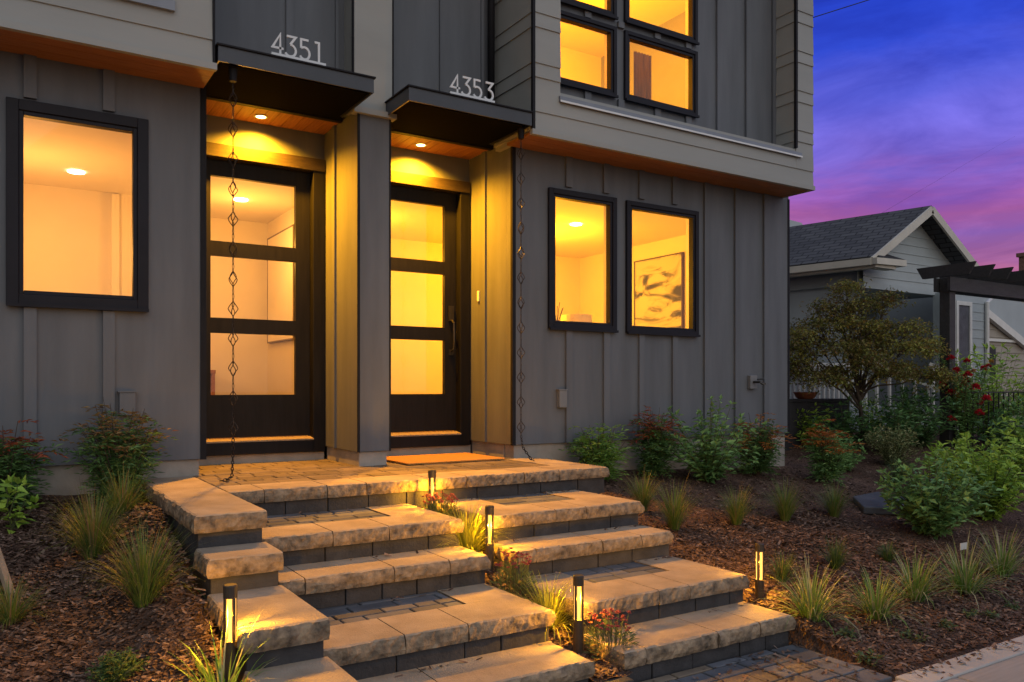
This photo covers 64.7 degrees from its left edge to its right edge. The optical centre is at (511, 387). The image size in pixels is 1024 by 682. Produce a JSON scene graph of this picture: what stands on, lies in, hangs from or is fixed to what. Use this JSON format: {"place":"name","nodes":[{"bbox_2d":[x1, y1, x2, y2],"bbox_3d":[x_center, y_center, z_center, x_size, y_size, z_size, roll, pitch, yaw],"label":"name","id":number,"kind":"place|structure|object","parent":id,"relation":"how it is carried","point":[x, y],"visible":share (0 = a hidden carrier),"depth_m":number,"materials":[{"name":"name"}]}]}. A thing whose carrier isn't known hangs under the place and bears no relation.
{"place":"outdoors","nodes":[
{"label":"outdoors","id":0,"kind":"place"},
{"bbox_2d":[211,370,215,394],"bbox_3d":[-3.525,0.150,8.979,0.380,0.690,0.350,0,0,-32],"label":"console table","id":1,"kind":"object","parent":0,"point":[213,372],"visible":0.1,"depth_m":8.92,"materials":[{"name":"brown wood"}]},
{"bbox_2d":[0,430,1023,681],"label":"ground","id":2,"kind":"structure","parent":0,"point":[804,638],"depth_m":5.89,"materials":[{"name":"brown wood"}]},
{"bbox_2d":[0,548,14,594],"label":"wooden stake","id":3,"kind":"object","parent":2,"relation":"on","point":[4,574],"visible":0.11,"depth_m":4.28,"materials":[{"name":"brown wood"}]},
{"bbox_2d":[0,473,44,533],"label":"shrub","id":4,"kind":"object","parent":2,"relation":"on","point":[4,502],"visible":0.98,"depth_m":5.08,"materials":[{"name":"plant"}]},
{"bbox_2d":[0,575,55,630],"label":"sedge clump","id":5,"kind":"object","parent":2,"relation":"on","point":[9,615],"visible":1,"depth_m":3.97,"materials":[{"name":"green plant"}]},
{"bbox_2d":[0,419,67,510],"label":"nandina shrub","id":6,"kind":"object","parent":2,"relation":"on","point":[10,462],"visible":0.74,"depth_m":5.38,"materials":[{"name":"green plant"}]},
{"bbox_2d":[29,470,165,560],"bbox_3d":[-2.419,0.737,4.723,0.860,0.519,0.840,0,0,-32],"label":"sedge clump","id":7,"kind":"object","parent":2,"relation":"on","point":[89,538],"visible":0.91,"depth_m":4.65,"materials":[{"name":"green plant"}]},
{"bbox_2d":[45,398,178,504],"bbox_3d":[-2.753,0.454,5.645,0.746,0.778,0.827,0,0,42],"label":"nandina shrub","id":8,"kind":"object","parent":2,"relation":"on","point":[126,450],"visible":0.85,"depth_m":5.61,"materials":[{"name":"green plant"}]},
{"bbox_2d":[85,646,150,681],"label":"creeping thyme","id":9,"kind":"object","parent":2,"relation":"on","point":[114,669],"visible":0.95,"depth_m":3.53,"materials":[{"name":"plant"}]},
{"bbox_2d":[80,461,168,516],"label":"sedge clump","id":10,"kind":"object","parent":2,"relation":"on","point":[126,501],"visible":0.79,"depth_m":5.17,"materials":[{"name":"green plant"}]},
{"bbox_2d":[54,515,235,607],"bbox_3d":[-1.831,0.844,4.042,0.841,0.479,0.842,0,0,-32],"label":"sedge clump","id":11,"kind":"object","parent":2,"relation":"on","point":[142,581],"visible":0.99,"depth_m":3.98,"materials":[{"name":"green plant"}]},
{"bbox_2d":[165,610,292,681],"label":"strappy grass","id":12,"kind":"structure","parent":2,"relation":"on","point":[219,667],"depth_m":3.36,"materials":[{"name":"green plant"}]},
{"bbox_2d":[223,583,237,681],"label":"bollard light","id":13,"kind":"object","parent":2,"relation":"on","point":[230,593],"visible":0.91,"depth_m":3.45,"materials":[{"name":"brown metal"}]},
{"bbox_2d":[140,476,357,681],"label":"stepped wall","id":14,"kind":"structure","parent":2,"relation":"on","point":[223,527],"depth_m":4.09,"materials":[{"name":"stone"}]},
{"bbox_2d":[193,454,609,515],"bbox_3d":[-1.035,0.972,6.968,3.180,0.586,2.029,0,0,-32],"label":"stone landing","id":15,"kind":"object","parent":2,"relation":"on","point":[288,487],"visible":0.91,"depth_m":6.27,"materials":[{"name":"beige stone"}]},
{"bbox_2d":[387,453,504,464],"bbox_3d":[-0.687,0.668,7.648,1.000,0.016,0.770,0,0,-32],"label":"doormat","id":16,"kind":"object","parent":15,"relation":"on","point":[435,458],"visible":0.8,"depth_m":7.54,"materials":[{"name":"brown fabric"}]},
{"bbox_2d":[0,0,814,498],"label":"townhouse","id":17,"kind":"structure","parent":2,"relation":"on","point":[376,148],"depth_m":7.80,"materials":[{"name":"grey wood"}]},
{"bbox_2d":[6,97,148,311],"bbox_3d":[-3.116,-1.284,5.834,0.905,1.442,0.107,0,0,-32],"label":"window","id":18,"kind":"structure","parent":17,"relation":"in","point":[17,109],"depth_m":5.78,"materials":[{"name":"black metal"}]},
{"bbox_2d":[219,67,237,481],"bbox_3d":[-2.076,-0.849,5.947,0.078,3.061,0.266,0,0,-4],"label":"rain chain","id":19,"kind":"object","parent":17,"relation":"hanging from","point":[233,71],"visible":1,"depth_m":6.04,"materials":[{"name":"brown metal"}]},
{"bbox_2d":[206,158,309,437],"bbox_3d":[-2.344,-0.790,7.374,1.035,2.480,0.135,0,0,-32],"label":"door","id":20,"kind":"structure","parent":17,"relation":"in","point":[254,415],"depth_m":7.46,"materials":[{"name":"brown wood"}]},
{"bbox_2d":[267,224,293,342],"bbox_3d":[-2.595,-1.135,9.096,0.038,1.230,1.005,0,0,-32],"label":"framed picture","id":21,"kind":"object","parent":17,"relation":"attached to","point":[280,290],"visible":0.74,"depth_m":9.05,"materials":[{"name":"white wood"}]},
{"bbox_2d":[391,185,455,432],"bbox_3d":[-1.018,-0.790,8.211,1.040,2.480,0.135,0,0,-32],"label":"door","id":22,"kind":"structure","parent":17,"relation":"in","point":[409,412],"depth_m":8.39,"materials":[{"name":"brown wood"}]},
{"bbox_2d":[517,127,534,460],"bbox_3d":[0.124,-0.853,7.421,0.162,3.054,0.078,0,0,13],"label":"rain chain","id":23,"kind":"object","parent":17,"relation":"hanging from","point":[520,130],"visible":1,"depth_m":7.43,"materials":[{"name":"brown metal"}]},
{"bbox_2d":[548,187,618,332],"bbox_3d":[0.701,-1.279,8.282,0.865,1.412,0.175,0,0,-32],"label":"window","id":24,"kind":"structure","parent":17,"relation":"in","point":[609,203],"depth_m":8.34,"materials":[{"name":"black metal"}]},
{"bbox_2d":[560,10,618,97],"bbox_3d":[0.676,-3.324,8.097,0.865,0.732,0.175,0,0,-32],"label":"window","id":25,"kind":"structure","parent":17,"relation":"in","point":[610,37],"depth_m":8.22,"materials":[{"name":"clear glass"}]},
{"bbox_2d":[560,0,618,19],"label":"window","id":26,"kind":"structure","parent":17,"relation":"in","point":[610,6],"depth_m":8.15,"materials":[{"name":"black glass"}]},
{"bbox_2d":[634,51,650,99],"bbox_3d":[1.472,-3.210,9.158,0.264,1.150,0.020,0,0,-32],"label":"door","id":27,"kind":"structure","parent":17,"relation":"hanging from","point":[642,75],"depth_m":9.15,"materials":[{"name":"brown wood"}]},
{"bbox_2d":[634,252,684,327],"bbox_3d":[1.943,-1.177,10.745,0.044,1.115,0.930,0,0,-32],"label":"abstract painting","id":28,"kind":"object","parent":17,"relation":"attached to","point":[659,291],"visible":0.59,"depth_m":10.69,"materials":[{"name":"paint"}]},
{"bbox_2d":[624,30,699,117],"bbox_3d":[1.572,-3.324,8.663,1.035,0.732,0.175,0,0,-32],"label":"window","id":29,"kind":"structure","parent":17,"relation":"in","point":[691,61],"depth_m":8.68,"materials":[{"name":"clear glass"}]},
{"bbox_2d":[624,0,699,44],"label":"window","id":30,"kind":"structure","parent":17,"relation":"in","point":[691,6],"depth_m":8.79,"materials":[{"name":"clear glass"}]},
{"bbox_2d":[625,200,700,336],"bbox_3d":[1.625,-1.274,8.865,1.050,1.412,0.175,0,0,-32],"label":"window","id":31,"kind":"structure","parent":17,"relation":"in","point":[692,217],"depth_m":8.93,"materials":[{"name":"black metal"}]},
{"bbox_2d":[813,0,867,17],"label":"utility wire","id":32,"kind":"object","parent":17,"relation":"attached to","point":[840,8],"visible":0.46,"depth_m":9.72,"materials":[{"name":"metal"}]},
{"bbox_2d":[262,504,594,681],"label":"stone stair","id":33,"kind":"object","parent":2,"relation":"on","point":[378,633],"visible":0.93,"depth_m":4.46,"materials":[{"name":"beige stone"}]},
{"bbox_2d":[427,507,632,681],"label":"planting strip","id":34,"kind":"object","parent":2,"relation":"on","point":[615,674],"visible":0.18,"depth_m":4.38,"materials":[{"name":"brown soil"}]},
{"bbox_2d":[428,470,435,508],"bbox_3d":[-0.583,0.875,5.899,0.060,0.550,0.060,0,0,-32],"label":"bollard light","id":35,"kind":"object","parent":34,"relation":"on","point":[431,474],"visible":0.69,"depth_m":5.88,"materials":[{"name":"brown metal"}]},
{"bbox_2d":[417,491,459,517],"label":"pink flowers","id":36,"kind":"object","parent":34,"relation":"on","point":[440,501],"visible":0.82,"depth_m":5.77,"materials":[{"name":"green plant"}]},
{"bbox_2d":[433,500,515,552],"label":"golden grass","id":37,"kind":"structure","parent":34,"relation":"on","point":[468,539],"depth_m":5.32,"materials":[{"name":"plant"}]},
{"bbox_2d":[485,505,493,571],"bbox_3d":[-0.145,1.035,5.206,0.060,0.550,0.060,0,0,-32],"label":"bollard light","id":38,"kind":"object","parent":34,"relation":"on","point":[489,530],"visible":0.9,"depth_m":5.18,"materials":[{"name":"brown metal"}]},
{"bbox_2d":[488,547,538,596],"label":"pink flowers","id":39,"kind":"object","parent":34,"relation":"on","point":[513,561],"visible":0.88,"depth_m":4.95,"materials":[{"name":"green plant"}]},
{"bbox_2d":[573,574,583,655],"bbox_3d":[0.362,1.295,4.402,0.060,0.550,0.060,0,0,-32],"label":"bollard light","id":40,"kind":"object","parent":34,"relation":"on","point":[578,613],"visible":0.92,"depth_m":4.38,"materials":[{"name":"brown metal"}]},
{"bbox_2d":[584,608,640,660],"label":"pink flowers","id":41,"kind":"object","parent":34,"relation":"on","point":[610,626],"visible":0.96,"depth_m":4.37,"materials":[{"name":"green plant"}]},
{"bbox_2d":[504,572,601,646],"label":"golden grass","id":42,"kind":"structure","parent":2,"relation":"on","point":[552,604],"depth_m":4.64,"materials":[{"name":"plant"}]},
{"bbox_2d":[558,423,640,480],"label":"nandina shrub","id":43,"kind":"object","parent":2,"relation":"on","point":[600,454],"visible":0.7,"depth_m":7.87,"materials":[{"name":"green plant"}]},
{"bbox_2d":[436,490,795,681],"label":"stone stair","id":44,"kind":"object","parent":2,"relation":"on","point":[669,603],"visible":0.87,"depth_m":5.13,"materials":[{"name":"beige stone"}]},
{"bbox_2d":[620,468,664,511],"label":"sedge clump","id":45,"kind":"object","parent":2,"relation":"on","point":[642,495],"visible":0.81,"depth_m":7.04,"materials":[{"name":"green plant"}]},
{"bbox_2d":[623,405,688,478],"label":"nandina shrub","id":46,"kind":"object","parent":2,"relation":"on","point":[656,450],"visible":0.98,"depth_m":8.24,"materials":[{"name":"green plant"}]},
{"bbox_2d":[641,471,712,530],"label":"sedge clump","id":47,"kind":"object","parent":2,"relation":"on","point":[674,518],"visible":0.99,"depth_m":6.60,"materials":[{"name":"green plant"}]},
{"bbox_2d":[662,394,766,483],"bbox_3d":[2.035,0.542,8.399,1.094,0.951,1.146,0,0,-32],"label":"leafy shrub","id":48,"kind":"object","parent":2,"relation":"on","point":[711,465],"visible":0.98,"depth_m":8.35,"materials":[{"name":"green plant"}]},
{"bbox_2d":[701,483,771,524],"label":"sedge clump","id":49,"kind":"object","parent":2,"relation":"on","point":[736,512],"visible":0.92,"depth_m":6.91,"materials":[{"name":"green plant"}]},
{"bbox_2d":[720,412,798,479],"bbox_3d":[2.772,0.653,9.155,0.792,0.752,0.843,0,0,-32],"label":"nandina shrub","id":50,"kind":"object","parent":2,"relation":"on","point":[766,444],"visible":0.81,"depth_m":9.04,"materials":[{"name":"green plant"}]},
{"bbox_2d":[755,542,763,598],"bbox_3d":[1.641,1.305,5.363,0.060,0.550,0.060,0,0,-32],"label":"bollard light","id":51,"kind":"object","parent":2,"relation":"on","point":[759,582],"visible":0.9,"depth_m":5.34,"materials":[{"name":"brown metal"}]},
{"bbox_2d":[749,474,810,521],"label":"sedge clump","id":52,"kind":"object","parent":2,"relation":"on","point":[785,511],"visible":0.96,"depth_m":7.24,"materials":[{"name":"green plant"}]},
{"bbox_2d":[764,549,813,582],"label":"dark sedge","id":53,"kind":"object","parent":2,"relation":"on","point":[782,570],"visible":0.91,"depth_m":5.67,"materials":[{"name":"green plant"}]},
{"bbox_2d":[757,551,863,640],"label":"variegated grass","id":54,"kind":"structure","parent":2,"relation":"on","point":[814,611],"depth_m":5.10,"materials":[{"name":"green plant"}]},
{"bbox_2d":[795,403,832,447],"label":"leafy shrub","id":55,"kind":"object","parent":2,"relation":"on","point":[804,427],"visible":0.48,"depth_m":11.44,"materials":[{"name":"green plant"}]},
{"bbox_2d":[785,398,851,450],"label":"planter wall","id":56,"kind":"structure","parent":2,"relation":"on","point":[800,404],"depth_m":11.57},
{"bbox_2d":[793,392,816,398],"bbox_3d":[4.295,0.115,11.838,0.340,0.100,0.340,0,0,-32],"label":"terracotta bowl","id":57,"kind":"object","parent":56,"relation":"on","point":[807,395],"visible":0.91,"depth_m":11.72,"materials":[{"name":"brown ceramic"}]},
{"bbox_2d":[790,419,864,485],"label":"nandina shrub","id":58,"kind":"object","parent":2,"relation":"on","point":[828,466],"visible":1,"depth_m":9.09,"materials":[{"name":"green plant"}]},
{"bbox_2d":[800,476,863,517],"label":"sedge clump","id":59,"kind":"object","parent":2,"relation":"on","point":[833,508],"visible":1,"depth_m":7.55,"materials":[{"name":"green plant"}]},
{"bbox_2d":[814,536,859,569],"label":"dark sedge","id":60,"kind":"object","parent":2,"relation":"on","point":[836,560],"visible":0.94,"depth_m":6.07,"materials":[{"name":"green plant"}]},
{"bbox_2d":[808,395,876,449],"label":"dark shrub","id":61,"kind":"object","parent":2,"relation":"on","point":[849,419],"visible":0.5,"depth_m":11.17,"materials":[{"name":"green plant"}]},
{"bbox_2d":[836,625,857,640],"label":"seedling","id":62,"kind":"object","parent":2,"relation":"on","point":[846,632],"visible":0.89,"depth_m":4.88,"materials":[{"name":"plant"}]},
{"bbox_2d":[831,432,867,470],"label":"leafy shrub","id":63,"kind":"object","parent":2,"relation":"on","point":[850,463],"visible":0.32,"depth_m":9.89,"materials":[{"name":"green plant"}]},
{"bbox_2d":[852,386,883,444],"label":"leafy shrub","id":64,"kind":"object","parent":2,"relation":"on","point":[868,408],"visible":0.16,"depth_m":11.62,"materials":[{"name":"green plant"}]},
{"bbox_2d":[854,648,885,665],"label":"seedling","id":65,"kind":"object","parent":2,"relation":"on","point":[859,653],"visible":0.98,"depth_m":4.57,"materials":[{"name":"plant"}]},
{"bbox_2d":[826,564,925,630],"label":"variegated grass","id":66,"kind":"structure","parent":2,"relation":"on","point":[876,607],"depth_m":5.19,"materials":[{"name":"green plant"}]},
{"bbox_2d":[790,277,966,448],"bbox_3d":[4.804,-0.310,11.182,2.892,2.522,1.786,0,0,5],"label":"maple tree","id":67,"kind":"object","parent":2,"relation":"on","point":[855,350],"visible":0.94,"depth_m":11.16,"materials":[{"name":"green plant"}]},
{"bbox_2d":[853,492,904,514],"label":"slate slab","id":68,"kind":"structure","parent":2,"relation":"on","point":[874,503],"depth_m":8.04,"materials":[{"name":"grey stone"}]},
{"bbox_2d":[869,539,907,560],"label":"dark sedge","id":69,"kind":"object","parent":2,"relation":"on","point":[885,556],"visible":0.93,"depth_m":6.40,"materials":[{"name":"green plant"}]},
{"bbox_2d":[862,422,924,466],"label":"variegated shrub","id":70,"kind":"object","parent":2,"relation":"on","point":[885,452],"visible":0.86,"depth_m":10.21,"materials":[{"name":"green plant"}]},
{"bbox_2d":[854,392,935,450],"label":"dark shrub","id":71,"kind":"object","parent":2,"relation":"on","point":[892,422],"visible":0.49,"depth_m":10.89,"materials":[{"name":"green plant"}]},
{"bbox_2d":[790,205,1005,431],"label":"neighbor house","id":72,"kind":"structure","parent":2,"relation":"on","point":[895,250],"depth_m":14.07,"materials":[{"name":"grey wood"}]},
{"bbox_2d":[956,301,971,377],"bbox_3d":[7.936,-0.825,14.203,0.500,1.380,0.024,0,0,-32],"label":"window","id":73,"kind":"structure","parent":72,"relation":"in","point":[963,308],"depth_m":14.21,"materials":[{"name":"glass"}]},
{"bbox_2d":[879,454,916,481],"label":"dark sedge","id":74,"kind":"object","parent":2,"relation":"on","point":[897,472],"visible":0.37,"depth_m":9.46,"materials":[{"name":"green plant"}]},
{"bbox_2d":[870,377,939,436],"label":"dark shrub","id":75,"kind":"object","parent":2,"relation":"on","point":[921,398],"visible":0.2,"depth_m":11.71,"materials":[{"name":"green plant"}]},
{"bbox_2d":[895,629,929,641],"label":"seedling","id":76,"kind":"object","parent":2,"relation":"on","point":[909,634],"visible":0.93,"depth_m":4.93,"materials":[{"name":"plant"}]},
{"bbox_2d":[864,548,973,608],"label":"variegated grass","id":77,"kind":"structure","parent":2,"relation":"on","point":[920,589],"depth_m":5.58,"materials":[{"name":"green plant"}]},
{"bbox_2d":[878,385,961,446],"bbox_3d":[5.741,0.404,11.356,1.049,0.892,1.045,0,0,-32],"label":"dark shrub","id":78,"kind":"object","parent":2,"relation":"on","point":[926,436],"visible":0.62,"depth_m":11.28,"materials":[{"name":"green plant"}]},
{"bbox_2d":[875,448,1003,539],"bbox_3d":[3.791,0.950,7.334,1.060,0.815,1.061,0,0,-32],"label":"leafy shrub","id":79,"kind":"object","parent":2,"relation":"on","point":[931,510],"visible":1,"depth_m":7.17,"materials":[{"name":"green plant"}]},
{"bbox_2d":[938,618,957,630],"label":"seedling","id":80,"kind":"object","parent":2,"relation":"on","point":[944,624],"visible":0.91,"depth_m":5.16,"materials":[{"name":"plant"}]},
{"bbox_2d":[894,635,1023,681],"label":"sidewalk edging","id":81,"kind":"object","parent":2,"relation":"on","point":[1000,653],"visible":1,"depth_m":4.55,"materials":[{"name":"grey concrete"}]},
{"bbox_2d":[920,439,1006,489],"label":"leafy shrub","id":82,"kind":"object","parent":2,"relation":"on","point":[935,451],"visible":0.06,"depth_m":9.20,"materials":[{"name":"green plant"}]},
{"bbox_2d":[960,542,966,555],"bbox_3d":[3.747,1.371,6.711,0.100,0.165,0.008,0,0,-32],"label":"plant tag","id":83,"kind":"object","parent":2,"relation":"on","point":[963,546],"visible":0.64,"depth_m":6.71,"materials":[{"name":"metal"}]},
{"bbox_2d":[907,530,1022,608],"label":"variegated grass","id":84,"kind":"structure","parent":2,"relation":"on","point":[965,580],"depth_m":5.82,"materials":[{"name":"green plant"}]},
{"bbox_2d":[959,608,978,618],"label":"seedling","id":85,"kind":"object","parent":2,"relation":"on","point":[971,613],"visible":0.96,"depth_m":5.33,"materials":[{"name":"plant"}]},
{"bbox_2d":[917,261,1023,447],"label":"pergola","id":86,"kind":"object","parent":2,"relation":"on","point":[971,279],"visible":0.69,"depth_m":11.53,"materials":[{"name":"brown wood"}]},
{"bbox_2d":[934,349,993,450],"bbox_3d":[6.448,0.175,11.453,0.945,1.503,0.645,0,0,-32],"label":"climbing rose","id":87,"kind":"object","parent":86,"relation":"attached to","point":[961,422],"visible":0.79,"depth_m":11.33,"materials":[{"name":"plant"}]},
{"bbox_2d":[928,342,1023,438],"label":"garden shrub","id":88,"kind":"object","parent":2,"relation":"on","point":[992,387],"visible":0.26,"depth_m":12.19,"materials":[{"name":"green plant"}]},
{"bbox_2d":[930,429,1023,521],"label":"leafy shrub","id":89,"kind":"object","parent":2,"relation":"on","point":[993,471],"visible":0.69,"depth_m":7.95,"materials":[{"name":"green plant"}]},
{"bbox_2d":[977,610,999,618],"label":"seedling","id":90,"kind":"object","parent":2,"relation":"on","point":[990,614],"visible":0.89,"depth_m":5.39,"materials":[{"name":"plant"}]},
{"bbox_2d":[958,522,1023,576],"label":"variegated grass","id":91,"kind":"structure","parent":2,"relation":"on","point":[1003,560],"depth_m":6.29,"materials":[{"name":"green plant"}]},
{"bbox_2d":[967,391,1023,448],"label":"iron fence","id":92,"kind":"object","parent":2,"relation":"on","point":[993,392],"visible":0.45,"depth_m":11.54,"materials":[{"name":"black metal"}]},
{"bbox_2d":[976,402,1023,460],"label":"garden shrub","id":93,"kind":"object","parent":2,"relation":"on","point":[999,425],"visible":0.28,"depth_m":10.90,"materials":[{"name":"green plant"}]},
{"bbox_2d":[983,410,1023,474],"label":"leafy shrub","id":94,"kind":"object","parent":2,"relation":"on","point":[1020,435],"visible":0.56,"depth_m":9.97,"materials":[{"name":"green plant"}]},
{"bbox_2d":[984,389,1023,433],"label":"garden shrub","id":95,"kind":"object","parent":2,"relation":"on","point":[1014,406],"visible":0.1,"depth_m":11.57,"materials":[{"name":"green plant"}]},
{"bbox_2d":[986,298,1023,412],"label":"beige house","id":96,"kind":"structure","parent":2,"relation":"on","point":[1006,321],"depth_m":18.43,"materials":[{"name":"beige wood"}]},
{"bbox_2d":[989,347,995,378],"bbox_3d":[10.624,-0.545,18.019,0.500,0.720,0.040,0,0,-32],"label":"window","id":97,"kind":"structure","parent":96,"relation":"in","point":[990,348],"depth_m":18.06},
{"bbox_2d":[1003,600,1019,609],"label":"seedling","id":98,"kind":"object","parent":2,"relation":"on","point":[1010,605],"visible":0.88,"depth_m":5.64,"materials":[{"name":"plant"}]},
{"bbox_2d":[1016,252,1023,302],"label":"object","id":99,"kind":"structure","parent":2,"relation":"on","point":[1020,256],"depth_m":23.40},
{"bbox_2d":[555,302,562,320],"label":"potted plant","id":100,"kind":"object","parent":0,"point":[558,312],"visible":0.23,"depth_m":9.66,"materials":[{"name":"green plant"}]},
{"bbox_2d":[561,314,591,321],"bbox_3d":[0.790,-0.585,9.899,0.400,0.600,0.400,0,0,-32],"label":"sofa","id":101,"kind":"object","parent":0,"point":[578,317],"visible":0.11,"depth_m":9.73,"materials":[{"name":"fabric"}]},
{"bbox_2d":[789,0,1023,270],"label":"sky","id":102,"kind":"structure","parent":0,"point":[908,93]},
{"bbox_2d":[944,654,1023,681],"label":"sidewalk","id":103,"kind":"structure","parent":0,"point":[1010,670],"depth_m":4.41,"materials":[{"name":"grey concrete"}]},
{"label":"path base","id":104,"kind":"structure","parent":0,"visible":0},
{"bbox_2d":[642,650,856,681],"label":"paver path","id":105,"kind":"structure","parent":104,"relation":"on","point":[740,669],"depth_m":4.41,"materials":[{"name":"grey stone"}]},
{"bbox_2d":[602,676,633,681],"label":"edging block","id":106,"kind":"structure","parent":105,"relation":"on","point":[623,679],"depth_m":4.13,"materials":[{"name":"beige stone"}]},
{"bbox_2d":[771,644,891,681],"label":"path border","id":107,"kind":"object","parent":104,"relation":"on","point":[841,669],"visible":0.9,"depth_m":4.52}
]}

